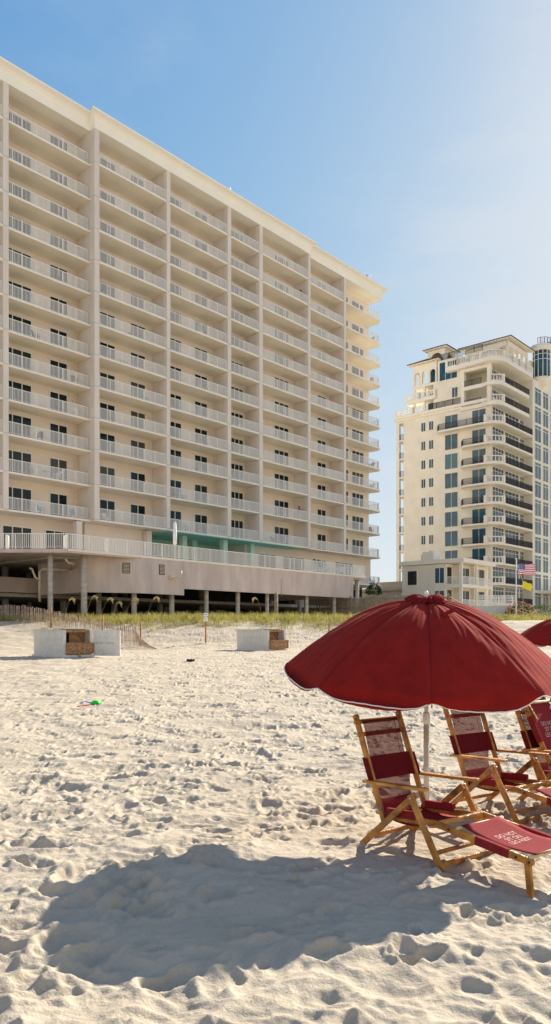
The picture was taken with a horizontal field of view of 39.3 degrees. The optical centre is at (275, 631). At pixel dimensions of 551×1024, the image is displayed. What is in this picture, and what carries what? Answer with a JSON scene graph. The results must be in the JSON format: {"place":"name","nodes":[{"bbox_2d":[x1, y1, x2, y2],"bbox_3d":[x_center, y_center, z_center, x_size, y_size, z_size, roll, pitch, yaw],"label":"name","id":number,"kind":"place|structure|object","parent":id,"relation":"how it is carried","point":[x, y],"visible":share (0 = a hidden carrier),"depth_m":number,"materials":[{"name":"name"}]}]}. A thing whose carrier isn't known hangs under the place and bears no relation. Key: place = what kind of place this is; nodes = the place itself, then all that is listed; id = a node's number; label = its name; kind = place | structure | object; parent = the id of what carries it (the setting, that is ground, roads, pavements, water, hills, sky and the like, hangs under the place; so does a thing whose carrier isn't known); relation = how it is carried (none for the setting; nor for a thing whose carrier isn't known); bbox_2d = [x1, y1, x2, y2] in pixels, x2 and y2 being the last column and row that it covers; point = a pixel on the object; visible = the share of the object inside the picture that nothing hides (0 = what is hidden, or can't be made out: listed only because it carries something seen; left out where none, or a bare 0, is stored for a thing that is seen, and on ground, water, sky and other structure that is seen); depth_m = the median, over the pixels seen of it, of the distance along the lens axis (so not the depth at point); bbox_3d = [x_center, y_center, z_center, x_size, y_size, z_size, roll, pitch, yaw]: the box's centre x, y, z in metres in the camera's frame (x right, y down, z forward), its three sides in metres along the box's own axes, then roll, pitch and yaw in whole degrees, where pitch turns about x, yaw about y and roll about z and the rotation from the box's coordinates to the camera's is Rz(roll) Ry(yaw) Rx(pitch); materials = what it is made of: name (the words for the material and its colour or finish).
{"place":"outdoors","nodes":[
{"label":"outdoors","id":0,"kind":"place"},
{"bbox_2d":[0,620,550,1023],"bbox_3d":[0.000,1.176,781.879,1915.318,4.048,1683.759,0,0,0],"label":"sand","id":1,"kind":"structure","parent":0,"point":[181,838],"depth_m":5.62,"materials":[{"name":"beige sand"}]},
{"bbox_2d":[31,628,119,657],"bbox_3d":[-8.461,0.477,32.656,3.318,1.230,2.250,0,0,43],"label":"storage box","id":2,"kind":"object","parent":1,"relation":"on","point":[65,642],"visible":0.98,"depth_m":32.32,"materials":[{"name":"paint"}]},
{"bbox_2d":[93,630,119,655],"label":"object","id":3,"kind":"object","parent":2,"relation":"in","point":[106,642],"depth_m":32.35,"materials":[{"name":"paint"}]},
{"bbox_2d":[0,604,155,648],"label":"sand fence","id":4,"kind":"object","parent":1,"relation":"on","point":[135,634],"visible":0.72,"depth_m":50.61,"materials":[{"name":"brown wood"}]},
{"bbox_2d":[0,56,388,618],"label":"apartment building","id":5,"kind":"structure","parent":1,"relation":"on","point":[170,255],"depth_m":76.93,"materials":[{"name":"paint"}]},
{"bbox_2d":[1,524,32,548],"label":"deck window","id":6,"kind":"structure","parent":5,"relation":"in","point":[6,528],"depth_m":67.91,"materials":[{"name":"grey glass"}]},
{"bbox_2d":[9,485,32,511],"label":"window","id":7,"kind":"structure","parent":5,"relation":"in","point":[16,492],"depth_m":68.06,"materials":[{"name":"black glass"}]},
{"bbox_2d":[9,449,32,474],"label":"window","id":8,"kind":"structure","parent":5,"relation":"in","point":[13,454],"depth_m":68.01,"materials":[{"name":"black glass"}]},
{"bbox_2d":[9,412,32,437],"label":"window","id":9,"kind":"structure","parent":5,"relation":"in","point":[13,417],"depth_m":68.08,"materials":[{"name":"black glass"}]},
{"bbox_2d":[9,379,32,403],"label":"window","id":10,"kind":"structure","parent":5,"relation":"in","point":[12,383],"depth_m":68.04,"materials":[{"name":"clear glass"}]},
{"bbox_2d":[9,346,32,370],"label":"window","id":11,"kind":"structure","parent":5,"relation":"in","point":[13,350],"depth_m":68.01,"materials":[{"name":"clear glass"}]},
{"bbox_2d":[9,312,32,334],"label":"window","id":12,"kind":"structure","parent":5,"relation":"in","point":[13,316],"depth_m":68.01,"materials":[{"name":"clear glass"}]},
{"bbox_2d":[9,279,32,301],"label":"window","id":13,"kind":"structure","parent":5,"relation":"in","point":[12,282],"depth_m":68.01,"materials":[{"name":"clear glass"}]},
{"bbox_2d":[9,246,32,267],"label":"window","id":14,"kind":"structure","parent":5,"relation":"in","point":[11,248],"depth_m":68.01,"materials":[{"name":"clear glass"}]},
{"bbox_2d":[9,213,32,234],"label":"window","id":15,"kind":"structure","parent":5,"relation":"in","point":[12,215],"depth_m":68.01,"materials":[{"name":"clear glass"}]},
{"bbox_2d":[9,180,32,200],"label":"window","id":16,"kind":"structure","parent":5,"relation":"in","point":[9,180],"depth_m":68.01,"materials":[{"name":"grey glass"}]},
{"bbox_2d":[9,147,32,166],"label":"window","id":17,"kind":"structure","parent":5,"relation":"in","point":[9,147],"depth_m":68.01,"materials":[{"name":"grey glass"}]},
{"bbox_2d":[9,110,32,130],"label":"window","id":18,"kind":"structure","parent":5,"relation":"in","point":[9,110],"depth_m":68.01,"materials":[{"name":"grey glass"}]},
{"bbox_2d":[48,491,68,516],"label":"sliding door","id":19,"kind":"structure","parent":5,"relation":"in","point":[59,498],"depth_m":70.95,"materials":[{"name":"black glass"}]},
{"bbox_2d":[48,456,68,480],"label":"sliding door","id":20,"kind":"structure","parent":5,"relation":"in","point":[53,461],"depth_m":70.95,"materials":[{"name":"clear glass"}]},
{"bbox_2d":[48,421,68,445],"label":"sliding door","id":21,"kind":"structure","parent":5,"relation":"in","point":[53,426],"depth_m":70.95,"materials":[{"name":"black glass"}]},
{"bbox_2d":[48,389,68,412],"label":"sliding door","id":22,"kind":"structure","parent":5,"relation":"in","point":[53,394],"depth_m":70.95,"materials":[{"name":"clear glass"}]},
{"bbox_2d":[48,358,68,380],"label":"sliding door","id":23,"kind":"structure","parent":5,"relation":"in","point":[54,362],"depth_m":70.95,"materials":[{"name":"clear glass"}]},
{"bbox_2d":[48,326,68,348],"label":"sliding door","id":24,"kind":"structure","parent":5,"relation":"in","point":[51,329],"depth_m":70.96,"materials":[{"name":"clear glass"}]},
{"bbox_2d":[48,294,68,315],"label":"sliding door","id":25,"kind":"structure","parent":5,"relation":"in","point":[52,297],"depth_m":70.95,"materials":[{"name":"grey glass"}]},
{"bbox_2d":[48,262,68,282],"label":"sliding door","id":26,"kind":"structure","parent":5,"relation":"in","point":[50,264],"depth_m":71.00,"materials":[{"name":"grey glass"}]},
{"bbox_2d":[48,231,68,250],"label":"sliding door","id":27,"kind":"structure","parent":5,"relation":"in","point":[48,231],"depth_m":70.95,"materials":[{"name":"grey glass"}]},
{"bbox_2d":[44,529,72,548],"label":"deck window","id":28,"kind":"structure","parent":5,"relation":"in","point":[57,538],"depth_m":70.83,"materials":[{"name":"grey glass"}]},
{"bbox_2d":[99,498,115,520],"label":"window","id":29,"kind":"structure","parent":5,"relation":"in","point":[104,504],"depth_m":74.33,"materials":[{"name":"black glass"}]},
{"bbox_2d":[99,464,115,486],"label":"window","id":30,"kind":"structure","parent":5,"relation":"in","point":[103,469],"depth_m":74.30,"materials":[{"name":"black glass"}]},
{"bbox_2d":[99,431,115,452],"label":"window","id":31,"kind":"structure","parent":5,"relation":"in","point":[102,435],"depth_m":74.30,"materials":[{"name":"black glass"}]},
{"bbox_2d":[99,401,115,421],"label":"window","id":32,"kind":"structure","parent":5,"relation":"in","point":[104,405],"depth_m":74.30,"materials":[{"name":"black glass"}]},
{"bbox_2d":[99,370,115,390],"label":"window","id":33,"kind":"structure","parent":5,"relation":"in","point":[110,376],"depth_m":74.30,"materials":[{"name":"grey glass"}]},
{"bbox_2d":[99,340,115,359],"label":"window","id":34,"kind":"structure","parent":5,"relation":"in","point":[104,349],"depth_m":74.30,"materials":[{"name":"grey glass"}]},
{"bbox_2d":[99,310,115,328],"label":"window","id":35,"kind":"structure","parent":5,"relation":"in","point":[104,318],"depth_m":74.30,"materials":[{"name":"grey glass"}]},
{"bbox_2d":[129,503,145,525],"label":"sliding door","id":36,"kind":"structure","parent":5,"relation":"in","point":[134,508],"depth_m":77.03,"materials":[{"name":"black glass"}]},
{"bbox_2d":[129,470,145,491],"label":"sliding door","id":37,"kind":"structure","parent":5,"relation":"in","point":[134,475],"depth_m":77.03,"materials":[{"name":"black glass"}]},
{"bbox_2d":[129,438,145,459],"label":"sliding door","id":38,"kind":"structure","parent":5,"relation":"in","point":[136,443],"depth_m":76.94,"materials":[{"name":"black glass"}]},
{"bbox_2d":[129,409,145,428],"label":"sliding door","id":39,"kind":"structure","parent":5,"relation":"in","point":[134,413],"depth_m":76.94,"materials":[{"name":"black glass"}]},
{"bbox_2d":[129,380,145,398],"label":"sliding door","id":40,"kind":"structure","parent":5,"relation":"in","point":[133,383],"depth_m":76.90,"materials":[{"name":"black glass"}]},
{"bbox_2d":[170,509,181,529],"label":"window","id":41,"kind":"structure","parent":5,"relation":"in","point":[174,514],"depth_m":80.88,"materials":[{"name":"black glass"}]},
{"bbox_2d":[170,478,181,498],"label":"window","id":42,"kind":"structure","parent":5,"relation":"in","point":[176,483],"depth_m":80.87,"materials":[{"name":"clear glass"}]},
{"bbox_2d":[170,448,181,464],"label":"window","id":43,"kind":"structure","parent":5,"relation":"in","point":[174,452],"depth_m":80.90,"materials":[{"name":"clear glass"}]},
{"bbox_2d":[170,420,181,438],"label":"window","id":44,"kind":"structure","parent":5,"relation":"in","point":[173,431],"depth_m":80.79,"materials":[{"name":"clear glass"}]},
{"bbox_2d":[170,392,181,409],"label":"window","id":45,"kind":"structure","parent":5,"relation":"in","point":[173,402],"depth_m":80.79,"materials":[{"name":"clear glass"}]},
{"bbox_2d":[170,364,181,381],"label":"window","id":46,"kind":"structure","parent":5,"relation":"in","point":[173,374],"depth_m":80.79,"materials":[{"name":"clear glass"}]},
{"bbox_2d":[193,513,207,533],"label":"sliding door","id":47,"kind":"structure","parent":5,"relation":"in","point":[201,518],"depth_m":83.60,"materials":[{"name":"black glass"}]},
{"bbox_2d":[193,483,207,502],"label":"sliding door","id":48,"kind":"structure","parent":5,"relation":"in","point":[197,487],"depth_m":83.60,"materials":[{"name":"black glass"}]},
{"bbox_2d":[193,453,207,472],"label":"sliding door","id":49,"kind":"structure","parent":5,"relation":"in","point":[197,457],"depth_m":83.63,"materials":[{"name":"black glass"}]},
{"bbox_2d":[193,426,207,443],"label":"sliding door","id":50,"kind":"structure","parent":5,"relation":"in","point":[197,430],"depth_m":83.60,"materials":[{"name":"black glass"}]},
{"bbox_2d":[193,399,207,417],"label":"sliding door","id":51,"kind":"structure","parent":5,"relation":"in","point":[196,402],"depth_m":83.60,"materials":[{"name":"black glass"}]},
{"bbox_2d":[231,519,243,537],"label":"sliding door","id":52,"kind":"structure","parent":5,"relation":"in","point":[235,523],"depth_m":87.93,"materials":[{"name":"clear glass"}]},
{"bbox_2d":[231,490,243,508],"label":"sliding door","id":53,"kind":"structure","parent":5,"relation":"in","point":[234,494],"depth_m":87.93,"materials":[{"name":"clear glass"}]},
{"bbox_2d":[258,552,275,567],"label":"deck window","id":54,"kind":"structure","parent":5,"relation":"in","point":[261,559],"depth_m":91.41,"materials":[{"name":"white glass"}]},
{"bbox_2d":[273,525,288,543],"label":"sliding door","id":55,"kind":"structure","parent":5,"relation":"in","point":[284,531],"depth_m":93.69,"materials":[{"name":"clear glass"}]},
{"bbox_2d":[273,499,288,516],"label":"sliding door","id":56,"kind":"structure","parent":5,"relation":"in","point":[281,503],"depth_m":93.69,"materials":[{"name":"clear glass"}]},
{"bbox_2d":[273,472,288,489],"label":"sliding door","id":57,"kind":"structure","parent":5,"relation":"in","point":[276,475],"depth_m":93.69,"materials":[{"name":"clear glass"}]},
{"bbox_2d":[273,448,288,465],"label":"sliding door","id":58,"kind":"structure","parent":5,"relation":"in","point":[276,451],"depth_m":93.69,"materials":[{"name":"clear glass"}]},
{"bbox_2d":[351,538,363,554],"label":"sliding door","id":59,"kind":"structure","parent":5,"relation":"in","point":[355,542],"depth_m":106.37,"materials":[{"name":"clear glass"}]},
{"bbox_2d":[351,515,363,530],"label":"sliding door","id":60,"kind":"structure","parent":5,"relation":"in","point":[355,518],"depth_m":106.53,"materials":[{"name":"black glass"}]},
{"bbox_2d":[351,492,363,506],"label":"sliding door","id":61,"kind":"structure","parent":5,"relation":"in","point":[356,495],"depth_m":106.37,"materials":[{"name":"black glass"}]},
{"bbox_2d":[351,470,363,485],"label":"sliding door","id":62,"kind":"structure","parent":5,"relation":"in","point":[354,479],"depth_m":106.37,"materials":[{"name":"black glass"}]},
{"bbox_2d":[235,628,288,650],"bbox_3d":[-0.735,0.469,41.740,2.605,1.230,1.540,0,0,43],"label":"storage box","id":63,"kind":"object","parent":1,"relation":"on","point":[265,639],"visible":0.96,"depth_m":41.21,"materials":[{"name":"paint"}]},
{"bbox_2d":[0,610,550,636],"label":"dune grass","id":64,"kind":"structure","parent":1,"relation":"on","point":[264,618],"depth_m":54.36,"materials":[{"name":"green plant"}]},
{"bbox_2d":[288,595,409,615],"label":"garden wall","id":65,"kind":"structure","parent":1,"relation":"on","point":[292,601],"depth_m":103.86,"materials":[{"name":"grey paint"}]},
{"bbox_2d":[365,581,382,597],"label":"flowering shrub","id":66,"kind":"object","parent":1,"relation":"on","point":[369,590],"visible":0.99,"depth_m":98.68,"materials":[{"name":"green plant"}]},
{"bbox_2d":[304,592,459,615],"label":"fence","id":67,"kind":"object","parent":1,"relation":"on","point":[345,605],"visible":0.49,"depth_m":83.98,"materials":[{"name":"brown wood"}]},
{"bbox_2d":[362,581,401,596],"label":"building","id":68,"kind":"structure","parent":1,"relation":"on","point":[391,588],"depth_m":114.89,"materials":[{"name":"grey paint"}]},
{"bbox_2d":[284,591,550,827],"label":"beach umbrella","id":69,"kind":"object","parent":1,"relation":"on","point":[415,651],"visible":1,"depth_m":6.01,"materials":[{"name":"fabric"}]},
{"bbox_2d":[399,550,495,606],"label":"beach house","id":70,"kind":"structure","parent":1,"relation":"on","point":[466,581],"depth_m":104.46,"materials":[{"name":"paint"}]},
{"bbox_2d":[407,570,417,585],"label":"side window","id":71,"kind":"structure","parent":70,"relation":"in","point":[412,575],"depth_m":105.83,"materials":[{"name":"black glass"}]},
{"bbox_2d":[435,567,444,583],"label":"side window","id":72,"kind":"structure","parent":70,"relation":"in","point":[439,571],"depth_m":103.02,"materials":[{"name":"blue glass"}]},
{"bbox_2d":[353,711,550,897],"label":"beach chair","id":73,"kind":"object","parent":1,"relation":"on","point":[391,765],"visible":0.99,"depth_m":6.02,"materials":[{"name":"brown wood"}]},
{"bbox_2d":[394,335,550,614],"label":"hotel tower","id":74,"kind":"structure","parent":1,"relation":"on","point":[475,442],"depth_m":128.72,"materials":[{"name":"paint"}]},
{"bbox_2d":[439,360,456,381],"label":"penthouse window","id":75,"kind":"structure","parent":74,"relation":"in","point":[443,376],"depth_m":128.47,"materials":[{"name":"blue glass"}]},
{"bbox_2d":[445,530,457,546],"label":"large window","id":76,"kind":"structure","parent":74,"relation":"in","point":[451,537],"depth_m":127.59,"materials":[{"name":"blue glass"}]},
{"bbox_2d":[445,511,457,527],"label":"large window","id":77,"kind":"structure","parent":74,"relation":"in","point":[451,518],"depth_m":127.59,"materials":[{"name":"blue glass"}]},
{"bbox_2d":[445,491,457,507],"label":"large window","id":78,"kind":"structure","parent":74,"relation":"in","point":[451,498],"depth_m":127.59,"materials":[{"name":"blue glass"}]},
{"bbox_2d":[445,472,457,488],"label":"large window","id":79,"kind":"structure","parent":74,"relation":"in","point":[451,479],"depth_m":127.59,"materials":[{"name":"blue glass"}]},
{"bbox_2d":[445,452,457,469],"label":"large window","id":80,"kind":"structure","parent":74,"relation":"in","point":[451,460],"depth_m":127.59,"materials":[{"name":"blue glass"}]},
{"bbox_2d":[445,433,457,450],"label":"large window","id":81,"kind":"structure","parent":74,"relation":"in","point":[451,440],"depth_m":127.59,"materials":[{"name":"blue glass"}]},
{"bbox_2d":[445,413,457,428],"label":"large window","id":82,"kind":"structure","parent":74,"relation":"in","point":[454,417],"depth_m":127.59,"materials":[{"name":"blue glass"}]},
{"bbox_2d":[472,548,485,560],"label":"balcony door","id":83,"kind":"structure","parent":74,"relation":"in","point":[477,552],"depth_m":124.35,"materials":[{"name":"blue glass"}]},
{"bbox_2d":[472,528,485,543],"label":"balcony door","id":84,"kind":"structure","parent":74,"relation":"in","point":[479,532],"depth_m":124.42,"materials":[{"name":"blue glass"}]},
{"bbox_2d":[472,508,485,523],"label":"balcony door","id":85,"kind":"structure","parent":74,"relation":"in","point":[480,512],"depth_m":124.42,"materials":[{"name":"blue glass"}]},
{"bbox_2d":[472,488,485,503],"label":"balcony door","id":86,"kind":"structure","parent":74,"relation":"in","point":[480,492],"depth_m":124.48,"materials":[{"name":"blue glass"}]},
{"bbox_2d":[472,468,485,483],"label":"balcony door","id":87,"kind":"structure","parent":74,"relation":"in","point":[476,473],"depth_m":124.42,"materials":[{"name":"blue glass"}]},
{"bbox_2d":[472,448,485,463],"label":"balcony door","id":88,"kind":"structure","parent":74,"relation":"in","point":[476,453],"depth_m":124.42,"materials":[{"name":"blue glass"}]},
{"bbox_2d":[472,428,485,443],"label":"balcony door","id":89,"kind":"structure","parent":74,"relation":"in","point":[479,432],"depth_m":124.42,"materials":[{"name":"blue glass"}]},
{"bbox_2d":[472,408,485,423],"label":"balcony door","id":90,"kind":"structure","parent":74,"relation":"in","point":[480,412],"depth_m":124.30,"materials":[{"name":"blue glass"}]},
{"bbox_2d":[534,574,540,589],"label":"wing window","id":91,"kind":"structure","parent":74,"relation":"in","point":[537,578],"depth_m":132.97,"materials":[{"name":"grey glass"}]},
{"bbox_2d":[534,536,540,553],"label":"wing window","id":92,"kind":"structure","parent":74,"relation":"in","point":[537,540],"depth_m":132.97,"materials":[{"name":"grey glass"}]},
{"bbox_2d":[534,517,540,534],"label":"wing window","id":93,"kind":"structure","parent":74,"relation":"in","point":[537,522],"depth_m":132.97,"materials":[{"name":"grey glass"}]},
{"bbox_2d":[534,499,540,516],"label":"wing window","id":94,"kind":"structure","parent":74,"relation":"in","point":[537,503],"depth_m":132.97,"materials":[{"name":"grey glass"}]},
{"bbox_2d":[534,480,540,497],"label":"wing window","id":95,"kind":"structure","parent":74,"relation":"in","point":[537,485],"depth_m":132.97,"materials":[{"name":"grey glass"}]},
{"bbox_2d":[534,461,540,479],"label":"wing window","id":96,"kind":"structure","parent":74,"relation":"in","point":[537,466],"depth_m":132.97,"materials":[{"name":"blue glass"}]},
{"bbox_2d":[534,443,540,460],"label":"wing window","id":97,"kind":"structure","parent":74,"relation":"in","point":[537,448],"depth_m":132.97,"materials":[{"name":"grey glass"}]},
{"bbox_2d":[534,424,540,442],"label":"wing window","id":98,"kind":"structure","parent":74,"relation":"in","point":[537,429],"depth_m":132.97,"materials":[{"name":"blue glass"}]},
{"bbox_2d":[534,405,540,424],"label":"wing window","id":99,"kind":"structure","parent":74,"relation":"in","point":[537,411],"depth_m":132.97,"materials":[{"name":"blue glass"}]},
{"bbox_2d":[534,386,540,405],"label":"wing window","id":100,"kind":"structure","parent":74,"relation":"in","point":[537,392],"depth_m":132.97,"materials":[{"name":"blue glass"}]},
{"bbox_2d":[442,707,550,823],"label":"beach chair","id":101,"kind":"object","parent":1,"relation":"on","point":[473,743],"visible":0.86,"depth_m":7.39,"materials":[{"name":"brown wood"}]},
{"bbox_2d":[472,606,525,615],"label":"stone terrace","id":102,"kind":"structure","parent":1,"relation":"on","point":[501,610],"depth_m":80.80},
{"bbox_2d":[515,558,516,616],"bbox_3d":[19.350,-3.290,62.000,0.150,5.180,0.143,0,0,0],"label":"flagpole","id":103,"kind":"object","parent":1,"relation":"on","point":[516,591],"visible":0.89,"depth_m":61.95,"materials":[{"name":"metal"}]},
{"bbox_3d":[19.686,-3.352,62.000,0.451,4.104,0.023,0,0,0],"label":"halyard","id":104,"kind":"object","parent":103,"relation":"hanging from","visible":0},
{"bbox_2d":[518,563,535,574],"bbox_3d":[20.268,-4.982,62.167,1.667,0.969,0.146,0,0,-14],"label":"flag","id":105,"kind":"object","parent":104,"relation":"attached to","point":[527,569],"visible":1,"depth_m":62.12,"materials":[{"name":"multicoloured fabric"}]},
{"bbox_2d":[505,601,533,614],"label":"flowering shrub","id":106,"kind":"object","parent":1,"relation":"on","point":[526,606],"visible":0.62,"depth_m":79.13,"materials":[{"name":"green plant"}]},
{"bbox_2d":[515,697,550,800],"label":"beach chair","id":107,"kind":"object","parent":1,"relation":"on","point":[535,725],"visible":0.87,"depth_m":7.70,"materials":[{"name":"red fabric"}]},
{"bbox_2d":[521,619,550,646],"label":"beach umbrella","id":108,"kind":"object","parent":1,"relation":"on","point":[538,635],"visible":0.83,"depth_m":21.67,"materials":[{"name":"fabric"}]},
{"bbox_2d":[0,0,550,588],"label":"sky","id":109,"kind":"structure","parent":0,"point":[408,140],"materials":[{"name":"blue"}]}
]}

